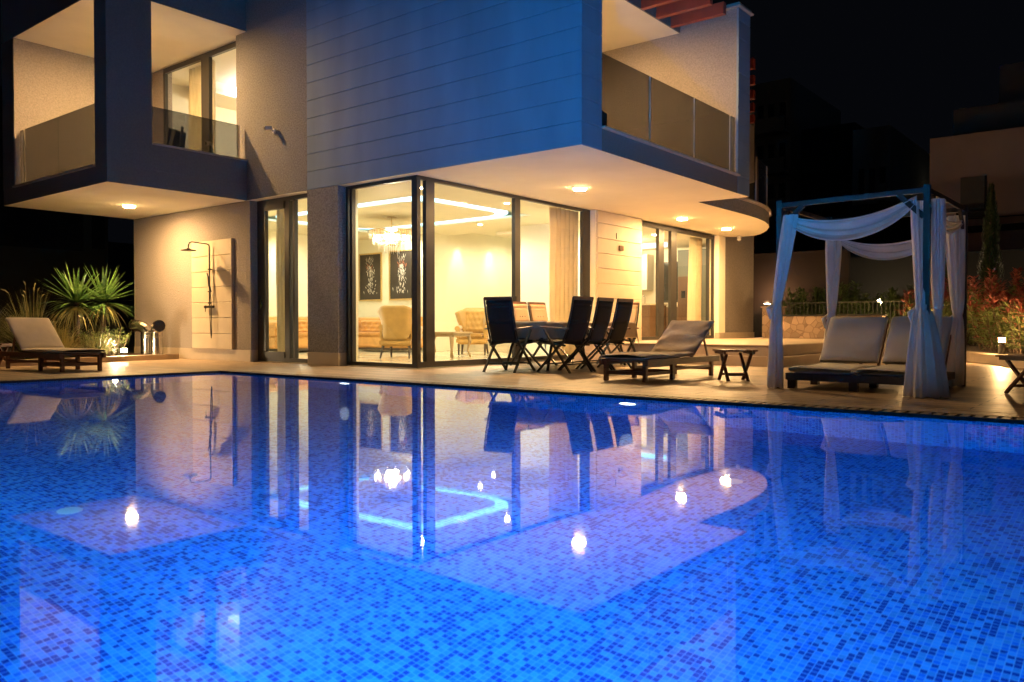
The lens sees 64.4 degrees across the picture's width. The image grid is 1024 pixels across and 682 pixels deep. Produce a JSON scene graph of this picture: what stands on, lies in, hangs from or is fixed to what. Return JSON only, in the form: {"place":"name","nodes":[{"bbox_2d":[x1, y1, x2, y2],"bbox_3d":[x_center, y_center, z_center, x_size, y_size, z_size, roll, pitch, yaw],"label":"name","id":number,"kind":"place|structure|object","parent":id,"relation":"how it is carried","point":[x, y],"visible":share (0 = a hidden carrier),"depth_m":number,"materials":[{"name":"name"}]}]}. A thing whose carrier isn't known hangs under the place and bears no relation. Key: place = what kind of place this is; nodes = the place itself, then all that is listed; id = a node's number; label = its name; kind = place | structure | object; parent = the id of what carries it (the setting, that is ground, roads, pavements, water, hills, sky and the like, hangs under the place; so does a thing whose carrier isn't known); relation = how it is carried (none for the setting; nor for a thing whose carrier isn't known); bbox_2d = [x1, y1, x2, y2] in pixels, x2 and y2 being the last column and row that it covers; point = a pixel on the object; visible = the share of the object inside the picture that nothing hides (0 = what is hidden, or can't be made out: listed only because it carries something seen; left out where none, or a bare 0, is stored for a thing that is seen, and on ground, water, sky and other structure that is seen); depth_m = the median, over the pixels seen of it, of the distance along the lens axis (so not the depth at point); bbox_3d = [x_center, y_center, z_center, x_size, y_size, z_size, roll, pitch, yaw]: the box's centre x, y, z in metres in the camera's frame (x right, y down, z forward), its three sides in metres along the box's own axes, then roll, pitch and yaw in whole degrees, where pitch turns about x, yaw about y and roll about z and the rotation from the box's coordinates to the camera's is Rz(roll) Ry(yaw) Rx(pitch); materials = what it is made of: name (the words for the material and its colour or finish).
{"place":"outdoors","nodes":[
{"label":"outdoors","id":0,"kind":"place"},
{"bbox_2d":[0,281,82,358],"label":"ornamental grass","id":1,"kind":"object","parent":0,"point":[28,313],"depth_m":14.56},
{"bbox_2d":[0,348,151,359],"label":"planting bed","id":2,"kind":"object","parent":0,"point":[9,350],"visible":0.17,"depth_m":16.75,"materials":[{"name":"soil"}]},
{"bbox_2d":[0,86,108,347],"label":"neighbour house","id":3,"kind":"structure","parent":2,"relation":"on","point":[37,246],"depth_m":22.35,"materials":[{"name":"black"}]},
{"bbox_2d":[0,200,104,250],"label":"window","id":4,"kind":"structure","parent":3,"relation":"in","point":[19,227],"depth_m":22.34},
{"bbox_2d":[38,261,116,356],"bbox_3d":[-8.257,-0.619,15.521,1.595,1.851,1.530,1,1,39],"label":"yucca","id":5,"kind":"object","parent":2,"relation":"on","point":[75,290],"visible":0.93,"depth_m":15.43,"materials":[{"name":"green plant"}]},
{"bbox_2d":[49,316,105,357],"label":"ornamental grass","id":6,"kind":"object","parent":2,"relation":"on","point":[65,341],"depth_m":14.77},
{"bbox_2d":[60,329,109,347],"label":"shrub","id":7,"kind":"object","parent":2,"relation":"on","point":[82,335],"visible":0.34,"depth_m":15.53,"materials":[{"name":"green plant"}]},
{"bbox_2d":[74,323,123,352],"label":"ornamental grass","id":8,"kind":"object","parent":2,"relation":"on","point":[102,345],"depth_m":15.42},
{"bbox_2d":[66,262,141,348],"bbox_3d":[-8.169,-0.630,16.154,1.557,1.843,1.559,0,1,-21],"label":"yucca","id":9,"kind":"object","parent":2,"relation":"on","point":[106,298],"visible":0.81,"depth_m":16.11,"materials":[{"name":"green plant"}]},
{"bbox_2d":[87,326,131,355],"bbox_3d":[-7.957,-0.004,16.058,0.794,0.607,0.655,-1,1,-33],"label":"shrub","id":10,"kind":"object","parent":2,"relation":"on","point":[119,336],"visible":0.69,"depth_m":16.07,"materials":[{"name":"green plant"}]},
{"bbox_2d":[129,319,150,353],"bbox_3d":[-7.531,-0.089,16.579,0.427,0.710,0.270,0,1,9],"label":"vent pipe","id":11,"kind":"object","parent":2,"relation":"on","point":[143,328],"visible":0.83,"depth_m":16.48,"materials":[{"name":"metal"}]},
{"bbox_2d":[150,320,166,353],"bbox_3d":[-7.124,-0.085,16.354,0.270,0.710,0.427,-1,1,-33],"label":"vent pipe","id":12,"kind":"object","parent":2,"relation":"on","point":[157,329],"visible":1,"depth_m":16.32,"materials":[{"name":"metal"}]},
{"bbox_2d":[108,242,134,329],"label":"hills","id":13,"kind":"structure","parent":0,"point":[121,256],"depth_m":199.59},
{"bbox_2d":[109,330,134,352],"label":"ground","id":14,"kind":"structure","parent":0,"point":[130,344],"depth_m":43.48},
{"bbox_2d":[751,78,840,253],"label":"apartment block","id":15,"kind":"structure","parent":14,"relation":"on","point":[787,111],"depth_m":60.86,"materials":[{"name":"black"}]},
{"bbox_2d":[768,224,773,239],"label":"window","id":16,"kind":"structure","parent":15,"relation":"in","point":[771,227],"depth_m":61.04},
{"bbox_2d":[768,184,773,198],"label":"window","id":17,"kind":"structure","parent":15,"relation":"in","point":[770,187],"depth_m":61.00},
{"bbox_2d":[779,183,784,202],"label":"window","id":18,"kind":"structure","parent":15,"relation":"in","point":[781,185],"depth_m":60.48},
{"bbox_2d":[779,142,784,167],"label":"window","id":19,"kind":"structure","parent":15,"relation":"in","point":[781,145],"depth_m":60.42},
{"bbox_2d":[779,102,785,126],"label":"window","id":20,"kind":"structure","parent":15,"relation":"in","point":[782,105],"depth_m":60.37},
{"bbox_2d":[753,249,849,337],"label":"garden wall","id":21,"kind":"structure","parent":14,"relation":"on","point":[807,271],"depth_m":25.52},
{"bbox_2d":[800,122,864,250],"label":"apartment block","id":22,"kind":"structure","parent":14,"relation":"on","point":[826,165],"depth_m":60.01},
{"bbox_2d":[809,184,816,199],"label":"window","id":23,"kind":"structure","parent":22,"relation":"in","point":[812,188],"depth_m":61.03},
{"bbox_2d":[810,144,817,158],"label":"window","id":24,"kind":"structure","parent":22,"relation":"in","point":[814,147],"depth_m":60.94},
{"bbox_2d":[824,182,831,197],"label":"window","id":25,"kind":"structure","parent":22,"relation":"in","point":[827,186],"depth_m":60.36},
{"bbox_2d":[824,142,832,156],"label":"window","id":26,"kind":"structure","parent":22,"relation":"in","point":[828,146],"depth_m":60.30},
{"bbox_2d":[839,181,847,206],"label":"window","id":27,"kind":"structure","parent":22,"relation":"in","point":[843,185],"depth_m":59.64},
{"bbox_2d":[840,140,847,165],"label":"window","id":28,"kind":"structure","parent":22,"relation":"in","point":[843,143],"depth_m":59.58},
{"bbox_2d":[847,199,922,257],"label":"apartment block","id":29,"kind":"structure","parent":14,"relation":"on","point":[899,230],"depth_m":44.93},
{"bbox_2d":[852,125,929,204],"bbox_3d":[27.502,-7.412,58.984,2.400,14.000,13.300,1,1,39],"label":"apartment block","id":30,"kind":"structure","parent":14,"relation":"on","point":[888,158],"depth_m":55.06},
{"bbox_2d":[858,169,863,193],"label":"window","id":31,"kind":"structure","parent":30,"relation":"in","point":[861,171],"depth_m":55.08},
{"bbox_2d":[869,168,874,192],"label":"window","id":32,"kind":"structure","parent":30,"relation":"in","point":[871,170],"depth_m":54.66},
{"bbox_2d":[929,61,1023,251],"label":"neighbour building","id":33,"kind":"structure","parent":14,"relation":"on","point":[976,153],"depth_m":29.92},
{"bbox_2d":[960,175,986,209],"bbox_3d":[16.940,-5.428,29.856,0.850,1.200,0.049,1,1,39],"label":"window","id":34,"kind":"structure","parent":33,"relation":"in","point":[973,190],"depth_m":29.83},
{"bbox_2d":[0,373,1023,681],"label":"water","id":35,"kind":"structure","parent":0,"point":[218,527],"depth_m":2.68,"materials":[{"name":"liquid"}]},
{"bbox_2d":[0,356,1023,413],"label":"deck","id":36,"kind":"structure","parent":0,"point":[985,388],"depth_m":10.19,"materials":[{"name":"stone"}]},
{"bbox_2d":[0,343,12,364],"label":"folding table","id":37,"kind":"object","parent":36,"relation":"on","point":[6,345],"visible":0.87,"depth_m":13.35,"materials":[{"name":"red wood"}]},
{"bbox_2d":[0,317,105,371],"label":"sun lounger","id":38,"kind":"object","parent":36,"relation":"on","point":[39,339],"visible":1,"depth_m":12.62,"materials":[{"name":"fabric"}]},
{"bbox_2d":[0,354,178,366],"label":"planter kerb","id":39,"kind":"structure","parent":36,"relation":"on","point":[131,358],"depth_m":15.29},
{"bbox_2d":[1,0,770,368],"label":"villa","id":40,"kind":"object","parent":36,"relation":"on","point":[469,142],"visible":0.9,"depth_m":14.40,"materials":[{"name":"grey paint"}]},
{"bbox_2d":[181,241,214,337],"bbox_3d":[-6.069,-0.982,15.677,0.599,1.865,0.300,-1,1,-37],"label":"shower","id":41,"kind":"object","parent":40,"relation":"attached to","point":[211,306],"visible":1,"depth_m":15.76,"materials":[{"name":"silver metal"}]},
{"bbox_2d":[163,41,235,118],"bbox_3d":[-6.240,-4.364,16.406,2.925,2.785,0.078,1,1,39],"label":"bedroom window","id":42,"kind":"structure","parent":40,"relation":"in","point":[205,59],"depth_m":16.27,"materials":[{"name":"grey metal"}]},
{"bbox_2d":[189,60,215,119],"bbox_3d":[-6.464,-4.367,16.987,1.004,2.750,0.124,1,1,39],"label":"curtain","id":43,"kind":"object","parent":40,"relation":"hanging from","point":[195,91],"visible":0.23,"depth_m":17.03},
{"bbox_2d":[276,209,284,351],"bbox_3d":[-4.225,-1.126,15.323,0.654,2.970,0.124,1,1,39],"label":"curtain","id":44,"kind":"object","parent":40,"relation":"hanging from","point":[280,273],"visible":0.35,"depth_m":15.42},
{"bbox_2d":[257,193,307,362],"bbox_3d":[-4.078,-1.111,14.709,1.745,2.982,0.124,1,1,39],"label":"garden door","id":45,"kind":"structure","parent":40,"relation":"in","point":[289,204],"depth_m":14.70,"materials":[{"name":"grey glass"}]},
{"bbox_2d":[269,316,307,350],"bbox_3d":[-5.272,-0.193,20.592,0.820,0.848,2.250,1,1,39],"label":"sofa","id":46,"kind":"object","parent":40,"relation":"on","point":[303,333],"visible":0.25,"depth_m":20.08,"materials":[{"name":"orange fabric"}]},
{"bbox_2d":[359,252,381,300],"bbox_3d":[-3.873,-1.748,22.235,0.920,1.300,0.038,1,1,39],"label":"picture","id":47,"kind":"object","parent":40,"relation":"attached to","point":[370,276],"visible":1,"depth_m":22.22,"materials":[{"name":"black paper"}]},
{"bbox_2d":[346,176,413,367],"bbox_3d":[-2.128,-1.082,13.156,1.608,2.982,0.078,1,1,39],"label":"corner window","id":48,"kind":"structure","parent":40,"relation":"in","point":[350,190],"depth_m":13.55,"materials":[{"name":"grey glass"}]},
{"bbox_2d":[368,217,411,253],"bbox_3d":[-2.646,-2.320,17.879,1.014,0.850,1.014,1,1,39],"label":"chandelier","id":49,"kind":"object","parent":40,"relation":"hanging from","point":[401,235],"visible":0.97,"depth_m":17.70,"materials":[{"name":"clear glass"}]},
{"bbox_2d":[358,317,422,350],"bbox_3d":[-3.425,-0.204,21.190,2.450,0.848,0.820,1,1,39],"label":"sofa","id":50,"kind":"object","parent":40,"relation":"on","point":[369,330],"visible":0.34,"depth_m":21.05,"materials":[{"name":"orange fabric"}]},
{"bbox_2d":[377,305,422,358],"bbox_3d":[-2.322,-0.191,16.862,0.909,1.094,0.798,0,1,11],"label":"wing armchair","id":51,"kind":"object","parent":40,"relation":"on","point":[395,327],"visible":0.93,"depth_m":16.54,"materials":[{"name":"yellow fabric"}]},
{"bbox_2d":[389,249,411,299],"bbox_3d":[-2.896,-1.744,21.455,0.980,1.320,0.038,1,1,39],"label":"picture","id":52,"kind":"object","parent":40,"relation":"attached to","point":[400,275],"visible":0.92,"depth_m":21.48,"materials":[{"name":"black paper"}]},
{"bbox_2d":[435,332,472,358],"bbox_3d":[-1.255,0.082,16.940,0.560,0.549,0.800,1,1,27],"label":"side table","id":53,"kind":"object","parent":40,"relation":"on","point":[451,335],"visible":0.77,"depth_m":16.65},
{"bbox_2d":[455,308,488,354],"bbox_3d":[-0.896,-0.228,18.851,0.909,1.094,0.798,0,1,4],"label":"wing armchair","id":54,"kind":"object","parent":40,"relation":"on","point":[473,320],"visible":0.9,"depth_m":19.03,"materials":[{"name":"yellow fabric"}]},
{"bbox_2d":[420,176,589,367],"bbox_3d":[0.047,-1.108,14.535,0.078,2.982,4.799,1,1,39],"label":"sliding window","id":55,"kind":"structure","parent":40,"relation":"in","point":[428,183],"depth_m":13.34,"materials":[{"name":"grey glass"}]},
{"bbox_2d":[549,207,578,354],"bbox_3d":[1.043,-1.144,16.286,0.124,2.970,0.924,1,1,39],"label":"curtain","id":56,"kind":"object","parent":40,"relation":"hanging from","point":[563,257],"visible":0.68,"depth_m":16.21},
{"bbox_2d":[641,254,653,289],"bbox_3d":[3.759,-2.056,24.582,0.950,1.050,0.400,1,1,39],"label":"wall cabinet","id":57,"kind":"object","parent":40,"relation":"attached to","point":[647,272],"depth_m":24.21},
{"bbox_2d":[664,261,677,302],"bbox_3d":[4.643,-1.742,24.132,0.840,1.200,0.040,1,1,39],"label":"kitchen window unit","id":58,"kind":"structure","parent":40,"relation":"attached to","point":[665,282],"depth_m":24.15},
{"bbox_2d":[642,221,713,339],"bbox_3d":[3.938,-1.362,19.434,0.078,2.632,4.000,1,1,39],"label":"sliding door","id":59,"kind":"structure","parent":40,"relation":"in","point":[672,232],"depth_m":19.16,"materials":[{"name":"grey glass"}]},
{"bbox_2d":[687,237,696,320],"bbox_3d":[4.586,-1.362,20.814,0.124,2.580,0.400,1,1,39],"label":"curtain","id":60,"kind":"object","parent":40,"relation":"hanging from","point":[691,306],"visible":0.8,"depth_m":20.79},
{"bbox_2d":[695,238,701,320],"bbox_3d":[4.824,-1.367,21.081,0.124,2.580,0.244,1,1,39],"label":"curtain","id":61,"kind":"object","parent":40,"relation":"hanging from","point":[698,276],"visible":0.81,"depth_m":21.03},
{"bbox_2d":[482,296,535,372],"bbox_3d":[-0.042,-0.093,11.989,0.584,1.098,0.672,1,1,31],"label":"garden chair","id":62,"kind":"object","parent":36,"relation":"on","point":[499,314],"visible":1,"depth_m":11.78,"materials":[{"name":"fabric"}]},
{"bbox_2d":[0,369,1023,419],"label":"pool coping","id":63,"kind":"object","parent":36,"relation":"on","point":[958,412],"visible":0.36,"depth_m":7.97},
{"bbox_2d":[0,371,220,383],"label":"pool grating","id":64,"kind":"object","parent":63,"relation":"on","point":[94,377],"visible":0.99,"depth_m":10.89,"materials":[{"name":"plastic"}]},
{"bbox_2d":[217,370,1023,423],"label":"pool grating","id":65,"kind":"object","parent":63,"relation":"in","point":[969,417],"visible":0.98,"depth_m":7.52,"materials":[{"name":"stone"}]},
{"bbox_2d":[510,301,557,366],"bbox_3d":[0.361,-0.126,13.814,0.672,1.098,0.584,1,1,37],"label":"garden chair","id":66,"kind":"object","parent":36,"relation":"on","point":[521,311],"visible":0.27,"depth_m":13.90,"materials":[{"name":"black metal"}]},
{"bbox_2d":[527,302,571,364],"bbox_3d":[0.675,-0.133,14.207,0.672,1.098,0.584,1,1,41],"label":"garden chair","id":67,"kind":"object","parent":36,"relation":"on","point":[537,311],"visible":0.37,"depth_m":14.30,"materials":[{"name":"black metal"}]},
{"bbox_2d":[536,296,593,373],"bbox_3d":[0.778,-0.090,11.841,0.672,1.098,0.584,1,1,42],"label":"garden chair","id":68,"kind":"object","parent":36,"relation":"on","point":[576,328],"visible":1,"depth_m":11.68,"materials":[{"name":"black wood"}]},
{"bbox_2d":[505,340,625,370],"bbox_3d":[0.915,0.064,13.248,0.880,0.737,2.520,1,1,39],"label":"dining table","id":69,"kind":"object","parent":36,"relation":"on","point":[550,352],"visible":0.3,"depth_m":12.65,"materials":[{"name":"wood"}]},
{"bbox_2d":[489,321,638,350],"bbox_3d":[0.915,-0.098,13.245,1.084,0.434,2.724,1,1,39],"label":"tablecloth","id":70,"kind":"object","parent":69,"relation":"on","point":[537,333],"visible":0.44,"depth_m":12.13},
{"bbox_2d":[561,297,613,371],"bbox_3d":[1.131,-0.098,12.282,0.672,1.098,0.584,1,1,35],"label":"garden chair","id":71,"kind":"object","parent":36,"relation":"on","point":[601,321],"visible":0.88,"depth_m":12.12,"materials":[{"name":"black wood"}]},
{"bbox_2d":[580,298,633,369],"bbox_3d":[1.492,-0.106,12.734,0.672,1.098,0.584,1,1,38],"label":"garden chair","id":72,"kind":"object","parent":36,"relation":"on","point":[616,333],"visible":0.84,"depth_m":12.56,"materials":[{"name":"fabric"}]},
{"bbox_2d":[596,303,639,364],"bbox_3d":[1.895,-0.138,14.470,0.584,1.098,0.672,1,1,39],"label":"garden chair","id":73,"kind":"object","parent":36,"relation":"on","point":[634,314],"visible":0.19,"depth_m":14.53,"materials":[{"name":"black metal"}]},
{"bbox_2d":[599,320,719,382],"bbox_3d":[1.938,0.100,10.511,0.684,0.751,1.940,1,1,40],"label":"sun lounger","id":74,"kind":"object","parent":36,"relation":"on","point":[678,342],"visible":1,"depth_m":10.53,"materials":[{"name":"fabric"}]},
{"bbox_2d":[574,344,885,366],"bbox_3d":[6.792,0.228,19.552,4.220,0.162,12.980,1,1,39],"label":"terrace step","id":75,"kind":"object","parent":36,"relation":"on","point":[790,360],"visible":0.2,"depth_m":13.76,"materials":[{"name":"concrete"}]},
{"bbox_2d":[584,339,886,355],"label":"terrace","id":76,"kind":"structure","parent":75,"relation":"on","point":[797,349],"depth_m":14.47,"materials":[{"name":"stone"}]},
{"bbox_2d":[610,337,823,345],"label":"terrace paving","id":77,"kind":"structure","parent":76,"relation":"on","point":[759,341],"depth_m":16.90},
{"bbox_2d":[761,306,786,337],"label":"rubble pier","id":78,"kind":"structure","parent":77,"relation":"on","point":[766,320],"depth_m":22.33,"materials":[{"name":"stone"}]},
{"bbox_2d":[783,286,825,314],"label":"hedge bush","id":79,"kind":"object","parent":77,"relation":"on","point":[801,297],"visible":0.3,"depth_m":24.03,"materials":[{"name":"green plant"}]},
{"bbox_2d":[783,314,887,337],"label":"rubble wall","id":80,"kind":"structure","parent":77,"relation":"on","point":[803,326],"depth_m":21.24,"materials":[{"name":"stone"}]},
{"bbox_2d":[809,281,878,313],"bbox_3d":[9.857,-0.834,24.057,1.936,1.941,1.740,1,1,39],"label":"hedge bush","id":81,"kind":"object","parent":77,"relation":"on","point":[849,308],"visible":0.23,"depth_m":23.79,"materials":[{"name":"green plant"}]},
{"bbox_2d":[854,286,906,335],"bbox_3d":[10.715,-0.721,23.599,1.844,1.731,1.710,1,1,39],"label":"hedge bush","id":82,"kind":"object","parent":77,"relation":"on","point":[891,297],"visible":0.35,"depth_m":23.20,"materials":[{"name":"green plant"}]},
{"bbox_2d":[788,300,980,340],"bbox_3d":[10.059,-0.559,22.035,5.208,1.050,0.030,1,1,39],"label":"metal fence","id":83,"kind":"object","parent":77,"relation":"on","point":[856,302],"visible":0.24,"depth_m":22.39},
{"bbox_2d":[712,349,757,380],"bbox_3d":[2.738,0.299,10.005,0.438,0.388,0.440,0,1,-1],"label":"folding table","id":84,"kind":"object","parent":36,"relation":"on","point":[750,352],"visible":0.99,"depth_m":9.94,"materials":[{"name":"red wood"}]},
{"bbox_2d":[776,184,967,391],"bbox_3d":[3.936,-0.500,8.879,1.558,2.010,1.858,1,1,39],"label":"canopy bed","id":85,"kind":"object","parent":36,"relation":"on","point":[854,380],"visible":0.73,"depth_m":8.33,"materials":[{"name":"brown wood"}]},
{"bbox_2d":[766,214,798,388],"bbox_3d":[2.892,-0.412,8.703,0.333,1.850,0.175,1,1,27],"label":"bed drape","id":86,"kind":"object","parent":85,"relation":"hanging from","point":[775,378],"visible":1,"depth_m":8.67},
{"bbox_2d":[820,240,841,362],"bbox_3d":[3.903,-0.415,9.965,0.275,1.810,0.211,0,1,7],"label":"bed drape","id":87,"kind":"object","parent":85,"relation":"hanging from","point":[833,251],"visible":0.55,"depth_m":9.91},
{"bbox_2d":[788,317,889,374],"bbox_3d":[3.707,0.030,9.130,0.648,0.622,1.572,1,1,39],"label":"bed cushion","id":88,"kind":"object","parent":85,"relation":"on","point":[849,342],"visible":0.91,"depth_m":9.37,"materials":[{"name":"beige fabric"}]},
{"bbox_2d":[793,195,916,240],"bbox_3d":[3.424,-1.209,8.235,1.286,0.387,0.118,1,1,43],"label":"bed swag","id":89,"kind":"object","parent":85,"relation":"hanging from","point":[851,228],"visible":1,"depth_m":8.22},
{"bbox_2d":[841,240,911,259],"bbox_3d":[4.471,-1.127,9.531,1.227,0.359,0.144,1,1,43],"label":"bed swag","id":90,"kind":"object","parent":85,"relation":"hanging from","point":[893,251],"visible":0.68,"depth_m":9.63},
{"bbox_2d":[856,316,952,376],"bbox_3d":[4.239,0.038,8.706,0.628,0.622,1.572,1,1,39],"label":"bed cushion","id":91,"kind":"object","parent":85,"relation":"on","point":[894,356],"visible":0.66,"depth_m":8.99,"materials":[{"name":"beige fabric"}]},
{"bbox_2d":[903,201,949,398],"bbox_3d":[3.903,-0.402,7.658,0.399,1.870,0.410,1,1,39],"label":"bed drape","id":92,"kind":"object","parent":85,"relation":"hanging from","point":[925,372],"visible":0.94,"depth_m":7.66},
{"bbox_2d":[931,198,945,343],"bbox_3d":[4.070,-0.415,7.824,0.165,1.890,0.162,1,1,39],"label":"bed drape","id":93,"kind":"object","parent":85,"relation":"hanging from","point":[938,234],"visible":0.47,"depth_m":7.76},
{"bbox_2d":[931,201,962,233],"bbox_3d":[4.448,-1.226,8.354,0.094,0.237,1.522,1,1,39],"label":"bed swag","id":94,"kind":"object","parent":85,"relation":"hanging from","point":[952,227],"visible":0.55,"depth_m":8.60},
{"bbox_2d":[946,215,965,386],"bbox_3d":[4.891,-0.437,9.020,0.233,1.890,0.279,1,1,39],"label":"bed drape","id":95,"kind":"object","parent":85,"relation":"hanging from","point":[955,249],"visible":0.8,"depth_m":8.96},
{"bbox_2d":[966,351,1023,368],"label":"planter kerb","id":96,"kind":"structure","parent":36,"relation":"on","point":[981,357],"depth_m":14.37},
{"bbox_2d":[998,336,1005,353],"bbox_3d":[8.719,0.082,14.477,0.130,0.345,0.130,1,1,39],"label":"bollard lamp","id":97,"kind":"object","parent":96,"relation":"on","point":[1001,346],"visible":0.92,"depth_m":14.43,"materials":[{"name":"brown metal"}]},
{"bbox_2d":[995,354,1023,392],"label":"folding table","id":98,"kind":"object","parent":36,"relation":"on","point":[1008,358],"visible":1,"depth_m":8.04,"materials":[{"name":"red wood"}]},
{"bbox_2d":[0,0,1023,243],"label":"sky","id":99,"kind":"structure","parent":0,"point":[904,65],"materials":[{"name":"black"}]},
{"bbox_2d":[642,303,667,336],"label":"kitchen island","id":100,"kind":"structure","parent":0,"point":[648,319],"depth_m":21.34,"materials":[{"name":"brown paint"}]},
{"bbox_2d":[678,249,705,320],"bbox_3d":[5.406,-1.335,22.931,1.200,2.450,0.885,1,1,39],"label":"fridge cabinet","id":101,"kind":"object","parent":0,"point":[683,257],"visible":0.28,"depth_m":22.82,"materials":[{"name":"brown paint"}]},
{"bbox_2d":[966,343,1023,354],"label":"planting bed","id":102,"kind":"object","parent":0,"point":[975,348],"depth_m":17.33,"materials":[{"name":"soil"}]},
{"bbox_2d":[899,290,950,315],"bbox_3d":[10.739,-0.681,20.995,1.300,1.644,1.420,0,1,3],"label":"photinia bush","id":103,"kind":"object","parent":102,"relation":"on","point":[909,304],"visible":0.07,"depth_m":21.16,"materials":[{"name":"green plant"}]},
{"bbox_2d":[850,249,1023,313],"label":"garden wall","id":104,"kind":"structure","parent":102,"relation":"on","point":[872,277],"depth_m":29.06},
{"bbox_2d":[930,279,982,343],"bbox_3d":[10.367,-0.674,19.154,1.202,1.697,1.107,0,1,17],"label":"photinia bush","id":105,"kind":"object","parent":102,"relation":"on","point":[945,307],"visible":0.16,"depth_m":19.09,"materials":[{"name":"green plant"}]},
{"bbox_2d":[977,183,1004,296],"bbox_3d":[13.812,-2.232,23.488,0.875,4.743,0.893,1,1,39],"label":"cypress","id":106,"kind":"object","parent":102,"relation":"on","point":[991,214],"visible":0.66,"depth_m":23.36,"materials":[{"name":"green plant"}]},
{"bbox_2d":[967,272,1019,350],"bbox_3d":[10.104,-0.621,17.193,1.179,1.661,1.085,0,1,0],"label":"photinia bush","id":107,"kind":"object","parent":102,"relation":"on","point":[993,280],"visible":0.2,"depth_m":17.13,"materials":[{"name":"green plant"}]},
{"bbox_2d":[967,285,1023,351],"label":"photinia bush","id":108,"kind":"object","parent":102,"relation":"on","point":[984,314],"visible":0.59,"depth_m":16.41,"materials":[{"name":"green plant"}]},
{"bbox_2d":[972,267,1023,349],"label":"photinia bush","id":109,"kind":"object","parent":102,"relation":"on","point":[1016,270],"visible":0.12,"depth_m":17.58,"materials":[{"name":"red plant"}]},
{"bbox_2d":[987,290,1023,353],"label":"photinia bush","id":110,"kind":"object","parent":102,"relation":"on","point":[1017,332],"visible":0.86,"depth_m":15.37,"materials":[{"name":"green plant"}]},
{"bbox_2d":[1011,295,1023,334],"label":"photinia bush","id":111,"kind":"object","parent":102,"relation":"on","point":[1020,309],"visible":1,"depth_m":14.66,"materials":[{"name":"red plant"}]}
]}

